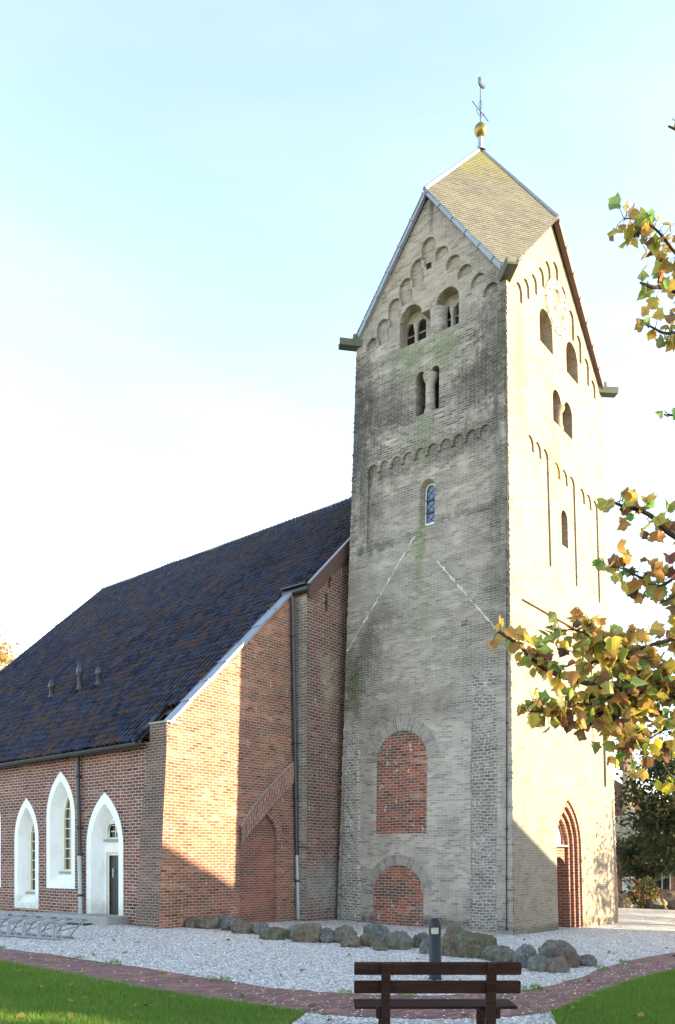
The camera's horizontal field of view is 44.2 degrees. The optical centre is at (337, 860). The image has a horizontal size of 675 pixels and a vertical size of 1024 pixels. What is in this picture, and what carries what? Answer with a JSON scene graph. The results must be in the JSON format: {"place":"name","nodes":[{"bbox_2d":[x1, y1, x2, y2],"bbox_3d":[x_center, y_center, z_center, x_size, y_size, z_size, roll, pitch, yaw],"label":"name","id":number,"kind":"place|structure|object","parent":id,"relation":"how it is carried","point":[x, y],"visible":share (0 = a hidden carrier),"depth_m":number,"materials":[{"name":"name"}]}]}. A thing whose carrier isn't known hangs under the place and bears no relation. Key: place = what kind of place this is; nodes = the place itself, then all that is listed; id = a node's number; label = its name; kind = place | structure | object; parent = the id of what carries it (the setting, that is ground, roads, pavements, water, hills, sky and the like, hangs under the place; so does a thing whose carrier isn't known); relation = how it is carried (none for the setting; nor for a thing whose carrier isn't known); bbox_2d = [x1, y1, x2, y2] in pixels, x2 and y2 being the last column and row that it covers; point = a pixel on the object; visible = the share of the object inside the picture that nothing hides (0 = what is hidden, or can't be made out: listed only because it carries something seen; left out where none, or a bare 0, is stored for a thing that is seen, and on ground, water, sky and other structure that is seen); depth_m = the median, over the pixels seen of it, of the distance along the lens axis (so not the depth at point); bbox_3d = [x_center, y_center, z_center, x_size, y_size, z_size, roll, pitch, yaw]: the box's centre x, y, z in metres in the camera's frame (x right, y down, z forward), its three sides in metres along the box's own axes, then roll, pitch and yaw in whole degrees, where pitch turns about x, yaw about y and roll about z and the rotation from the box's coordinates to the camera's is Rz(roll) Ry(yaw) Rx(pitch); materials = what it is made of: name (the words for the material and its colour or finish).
{"place":"outdoors","nodes":[
{"label":"outdoors","id":0,"kind":"place"},
{"bbox_2d":[0,960,304,1023],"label":"lawn","id":1,"kind":"structure","parent":0,"point":[127,1007],"depth_m":8.56,"materials":[{"name":"green plant"}]},
{"bbox_2d":[0,902,674,1023],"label":"ground","id":2,"kind":"structure","parent":0,"point":[657,918],"depth_m":14.28,"materials":[{"name":"grey gravel"}]},
{"bbox_2d":[0,630,21,670],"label":"golden tree","id":3,"kind":"object","parent":2,"relation":"on","point":[5,659],"visible":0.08,"depth_m":60.87,"materials":[{"name":"yellow plant"}]},
{"bbox_2d":[0,913,87,939],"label":"bicycle rack","id":4,"kind":"object","parent":2,"relation":"on","point":[37,935],"visible":1,"depth_m":15.43,"materials":[{"name":"metal"}]},
{"bbox_2d":[51,922,92,924],"bbox_3d":[-5.955,1.419,18.608,0.900,0.024,0.320,0,0,21],"label":"drain grate","id":5,"kind":"object","parent":2,"relation":"on","point":[75,923],"visible":0.6,"depth_m":18.52,"materials":[{"name":"metal"}]},
{"bbox_2d":[0,497,351,928],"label":"church nave","id":6,"kind":"structure","parent":2,"relation":"on","point":[171,743],"depth_m":21.30,"materials":[{"name":"brick"}]},
{"bbox_2d":[0,816,0,887],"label":"window","id":7,"kind":"structure","parent":6,"relation":"in","point":[0,816],"depth_m":22.44,"materials":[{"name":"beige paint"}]},
{"bbox_2d":[14,798,38,908],"bbox_3d":[-8.023,-0.185,21.814,1.114,2.872,0.328,0,0,38],"label":"window","id":8,"kind":"structure","parent":6,"relation":"in","point":[26,839],"depth_m":21.96,"materials":[{"name":"beige paint"}]},
{"bbox_2d":[46,771,74,888],"bbox_3d":[-6.822,-0.760,20.885,1.211,2.926,0.328,0,0,38],"label":"window","id":9,"kind":"structure","parent":6,"relation":"in","point":[60,817],"depth_m":21.05,"materials":[{"name":"beige paint"}]},
{"bbox_2d":[86,793,122,915],"bbox_3d":[-5.392,0.172,19.834,1.405,3.556,0.418,0,0,38],"label":"doorway","id":10,"kind":"structure","parent":6,"relation":"in","point":[104,844],"depth_m":20.02,"materials":[{"name":"beige paint"}]},
{"bbox_2d":[183,916,198,927],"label":"boulder","id":11,"kind":"object","parent":2,"relation":"on","point":[190,922],"visible":0.73,"depth_m":18.57,"materials":[{"name":"grey stone"}]},
{"bbox_2d":[195,916,219,928],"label":"boulder","id":12,"kind":"object","parent":2,"relation":"on","point":[210,922],"visible":0.81,"depth_m":18.43,"materials":[{"name":"grey stone"}]},
{"bbox_2d":[216,914,226,928],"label":"boulder","id":13,"kind":"object","parent":2,"relation":"on","point":[221,917],"visible":0.18,"depth_m":18.70,"materials":[{"name":"stone"}]},
{"bbox_2d":[220,917,242,930],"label":"boulder","id":14,"kind":"object","parent":2,"relation":"on","point":[227,923],"visible":0.6,"depth_m":18.12,"materials":[{"name":"grey stone"}]},
{"bbox_2d":[231,922,253,933],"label":"boulder","id":15,"kind":"object","parent":2,"relation":"on","point":[242,927],"visible":0.64,"depth_m":17.55,"materials":[{"name":"grey stone"}]},
{"bbox_2d":[252,922,269,934],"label":"boulder","id":16,"kind":"object","parent":2,"relation":"on","point":[258,928],"visible":0.67,"depth_m":17.41,"materials":[{"name":"grey stone"}]},
{"bbox_2d":[259,927,286,939],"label":"boulder","id":17,"kind":"object","parent":2,"relation":"on","point":[274,933],"visible":0.77,"depth_m":16.40,"materials":[{"name":"stone"}]},
{"bbox_2d":[285,924,295,938],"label":"boulder","id":18,"kind":"object","parent":2,"relation":"on","point":[290,928],"visible":0.27,"depth_m":16.68,"materials":[{"name":"stone"}]},
{"bbox_2d":[290,923,321,942],"bbox_3d":[-0.616,1.448,16.201,0.622,0.462,0.376,0,0,0],"label":"boulder","id":19,"kind":"object","parent":2,"relation":"on","point":[306,932],"visible":0.81,"depth_m":16.06,"materials":[{"name":"grey stone"}]},
{"bbox_2d":[0,945,631,996],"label":"weeds","id":20,"kind":"object","parent":2,"relation":"on","point":[344,991],"visible":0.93,"depth_m":10.96,"materials":[{"name":"green plant"}]},
{"bbox_2d":[319,927,334,942],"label":"boulder","id":21,"kind":"object","parent":2,"relation":"on","point":[326,935],"visible":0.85,"depth_m":16.11,"materials":[{"name":"grey stone"}]},
{"bbox_2d":[14,939,674,1020],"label":"fallen leaves","id":22,"kind":"object","parent":2,"relation":"on","point":[314,1004],"visible":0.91,"depth_m":9.53,"materials":[{"name":"brown plant"}]},
{"bbox_2d":[333,925,356,942],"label":"boulder","id":23,"kind":"object","parent":2,"relation":"on","point":[342,932],"visible":0.62,"depth_m":16.13,"materials":[{"name":"grey stone"}]},
{"bbox_2d":[340,935,360,947],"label":"boulder","id":24,"kind":"object","parent":2,"relation":"on","point":[352,941],"visible":0.87,"depth_m":15.39,"materials":[{"name":"grey stone"}]},
{"bbox_2d":[360,933,379,946],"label":"boulder","id":25,"kind":"object","parent":2,"relation":"on","point":[368,939],"visible":0.57,"depth_m":15.62,"materials":[{"name":"stone"}]},
{"bbox_2d":[363,922,391,942],"bbox_3d":[0.797,1.507,16.668,0.666,0.541,0.501,0,0,0],"label":"boulder","id":26,"kind":"object","parent":2,"relation":"on","point":[380,931],"visible":0.47,"depth_m":16.48,"materials":[{"name":"grey stone"}]},
{"bbox_2d":[372,940,387,950],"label":"boulder","id":27,"kind":"object","parent":2,"relation":"on","point":[380,945],"visible":0.8,"depth_m":14.97,"materials":[{"name":"stone"}]},
{"bbox_2d":[386,930,413,949],"bbox_3d":[1.155,1.533,15.425,0.531,0.464,0.456,0,0,0],"label":"boulder","id":28,"kind":"object","parent":2,"relation":"on","point":[400,940],"visible":0.77,"depth_m":15.27,"materials":[{"name":"grey stone"}]},
{"bbox_2d":[413,932,428,947],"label":"boulder","id":29,"kind":"object","parent":2,"relation":"on","point":[418,938],"visible":0.52,"depth_m":15.70,"materials":[{"name":"grey stone"}]},
{"bbox_2d":[419,939,428,953],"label":"boulder","id":30,"kind":"object","parent":2,"relation":"on","point":[424,947],"visible":0.58,"depth_m":14.70,"materials":[{"name":"grey stone"}]},
{"bbox_2d":[428,918,442,979],"bbox_3d":[1.358,1.275,11.537,0.213,0.952,0.213,0,0,0],"label":"lamp bollard","id":31,"kind":"object","parent":2,"relation":"on","point":[435,925],"visible":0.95,"depth_m":11.47,"materials":[{"name":"grey metal"}]},
{"bbox_2d":[354,962,521,1023],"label":"park bench","id":32,"kind":"object","parent":2,"relation":"on","point":[490,1005],"visible":1,"depth_m":7.51,"materials":[{"name":"brown wood"}]},
{"bbox_2d":[289,924,603,1018],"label":"weeds","id":33,"kind":"object","parent":2,"relation":"on","point":[539,1008],"visible":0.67,"depth_m":8.97,"materials":[{"name":"green plant"}]},
{"bbox_2d":[441,925,463,956],"bbox_3d":[1.994,1.488,14.482,0.475,0.706,0.246,0,0,0],"label":"boulder","id":34,"kind":"object","parent":2,"relation":"on","point":[448,948],"visible":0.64,"depth_m":14.38,"materials":[{"name":"grey stone"}]},
{"bbox_2d":[454,930,497,958],"bbox_3d":[2.354,1.516,14.449,0.878,0.603,0.517,0,0,0],"label":"boulder","id":35,"kind":"object","parent":2,"relation":"on","point":[467,944],"visible":0.69,"depth_m":14.26,"materials":[{"name":"stone"}]},
{"bbox_2d":[337,148,618,934],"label":"church tower","id":36,"kind":"structure","parent":2,"relation":"on","point":[471,801],"depth_m":21.02,"materials":[{"name":"brick"}]},
{"bbox_2d":[425,484,434,525],"bbox_3d":[2.379,-9.035,21.091,0.314,1.041,0.055,0,0,38],"label":"window","id":37,"kind":"structure","parent":36,"relation":"in","point":[430,491],"depth_m":21.11,"materials":[{"name":"blue glass"}]},
{"bbox_2d":[472,77,487,149],"bbox_3d":[4.003,-20.883,23.284,0.416,2.106,0.350,0,0,18],"label":"weather vane","id":38,"kind":"object","parent":36,"relation":"on","point":[480,129],"visible":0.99,"depth_m":23.23,"materials":[{"name":"metal"}]},
{"bbox_2d":[481,945,500,959],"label":"boulder","id":39,"kind":"object","parent":2,"relation":"on","point":[485,951],"visible":0.35,"depth_m":14.07,"materials":[{"name":"grey stone"}]},
{"bbox_2d":[486,948,514,961],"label":"boulder","id":40,"kind":"object","parent":2,"relation":"on","point":[500,955],"visible":0.6,"depth_m":13.79,"materials":[{"name":"grey stone"}]},
{"bbox_2d":[513,944,536,967],"bbox_3d":[3.011,1.579,13.237,0.445,0.491,0.329,0,0,0],"label":"boulder","id":41,"kind":"object","parent":2,"relation":"on","point":[523,953],"visible":0.45,"depth_m":13.12,"materials":[{"name":"grey stone"}]},
{"bbox_2d":[527,954,546,971],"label":"boulder","id":42,"kind":"object","parent":2,"relation":"on","point":[535,963],"visible":0.73,"depth_m":12.70,"materials":[{"name":"grey stone"}]},
{"bbox_2d":[538,939,576,958],"bbox_3d":[3.622,1.576,13.689,0.635,0.556,0.453,0,0,0],"label":"boulder","id":43,"kind":"object","parent":2,"relation":"on","point":[547,948],"visible":0.33,"depth_m":13.57,"materials":[{"name":"grey stone"}]},
{"bbox_2d":[545,955,569,972],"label":"boulder","id":44,"kind":"object","parent":2,"relation":"on","point":[558,964],"visible":0.78,"depth_m":12.63,"materials":[{"name":"stone"}]},
{"bbox_2d":[554,947,580,967],"bbox_3d":[3.700,1.622,13.437,0.440,0.442,0.290,0,0,0],"label":"boulder","id":45,"kind":"object","parent":2,"relation":"on","point":[572,958],"visible":0.66,"depth_m":13.32,"materials":[{"name":"stone"}]},
{"bbox_2d":[579,954,596,965],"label":"boulder","id":46,"kind":"object","parent":2,"relation":"on","point":[588,960],"visible":0.57,"depth_m":13.59,"materials":[{"name":"grey stone"}]},
{"bbox_2d":[618,893,629,907],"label":"boulder","id":47,"kind":"object","parent":2,"relation":"on","point":[622,896],"visible":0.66,"depth_m":34.26,"materials":[{"name":"beige stone"}]},
{"bbox_2d":[622,877,634,901],"bbox_3d":[13.490,1.496,38.528,0.563,1.451,0.105,0,0,0],"label":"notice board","id":48,"kind":"object","parent":2,"relation":"on","point":[624,886],"visible":0.26,"depth_m":38.48,"materials":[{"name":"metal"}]},
{"bbox_2d":[618,873,663,908],"bbox_3d":[12.586,1.326,34.639,2.125,1.681,1.646,0,0,0],"label":"autumn shrub","id":49,"kind":"object","parent":2,"relation":"on","point":[637,902],"visible":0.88,"depth_m":34.43,"materials":[{"name":"green plant"}]},
{"bbox_2d":[615,826,672,897],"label":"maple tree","id":50,"kind":"object","parent":2,"relation":"on","point":[646,866],"visible":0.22,"depth_m":42.80,"materials":[{"name":"green plant"}]},
{"bbox_2d":[614,731,674,879],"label":"chestnut tree","id":51,"kind":"object","parent":2,"relation":"on","point":[656,828],"visible":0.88,"depth_m":36.92,"materials":[{"name":"green plant"}]},
{"bbox_2d":[616,835,674,882],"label":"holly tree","id":52,"kind":"object","parent":2,"relation":"on","point":[625,853],"visible":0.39,"depth_m":41.64,"materials":[{"name":"green plant"}]},
{"bbox_2d":[646,897,661,908],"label":"boulder","id":53,"kind":"object","parent":2,"relation":"on","point":[655,904],"visible":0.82,"depth_m":34.33,"materials":[{"name":"grey stone"}]},
{"bbox_2d":[660,898,667,908],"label":"boulder","id":54,"kind":"object","parent":2,"relation":"on","point":[664,902],"visible":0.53,"depth_m":34.46,"materials":[{"name":"beige stone"}]},
{"bbox_2d":[660,891,674,902],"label":"boulder","id":55,"kind":"object","parent":2,"relation":"on","point":[668,897],"visible":0.53,"depth_m":40.51,"materials":[{"name":"beige stone"}]},
{"bbox_2d":[666,900,674,909],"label":"boulder","id":56,"kind":"object","parent":2,"relation":"on","point":[670,905],"visible":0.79,"depth_m":33.93,"materials":[{"name":"brown stone"}]},
{"bbox_2d":[0,949,674,1017],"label":"brick path","id":57,"kind":"structure","parent":0,"point":[334,1005],"depth_m":10.32,"materials":[{"name":"brown brick"}]},
{"bbox_2d":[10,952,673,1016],"bbox_3d":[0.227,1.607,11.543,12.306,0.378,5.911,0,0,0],"label":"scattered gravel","id":58,"kind":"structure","parent":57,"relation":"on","point":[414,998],"depth_m":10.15,"materials":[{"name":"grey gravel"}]},
{"bbox_2d":[0,0,674,801],"label":"sky","id":59,"kind":"structure","parent":0,"point":[199,199],"materials":[{"name":"blue"}]},
{"bbox_2d":[550,968,674,1023],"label":"lawn","id":60,"kind":"structure","parent":0,"point":[618,1008],"depth_m":9.42,"materials":[{"name":"green plant"}]},
{"bbox_2d":[486,118,674,795],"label":"tulip tree","id":61,"kind":"object","parent":60,"relation":"on","point":[637,694],"visible":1,"depth_m":6.17,"materials":[{"name":"green plant"}]},
{"bbox_2d":[614,752,652,815],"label":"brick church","id":62,"kind":"structure","parent":0,"point":[617,786],"depth_m":55.89,"materials":[{"name":"brick"}]},
{"bbox_2d":[615,816,674,898],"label":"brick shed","id":63,"kind":"structure","parent":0,"point":[668,883],"depth_m":44.50,"materials":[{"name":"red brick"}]},
{"bbox_2d":[631,863,647,886],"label":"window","id":64,"kind":"structure","parent":63,"relation":"in","point":[636,884],"depth_m":44.45,"materials":[{"name":"grey glass"}]},
{"bbox_2d":[655,867,670,889],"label":"window","id":65,"kind":"structure","parent":63,"relation":"in","point":[665,884],"depth_m":44.45,"materials":[{"name":"white glass"}]}
]}

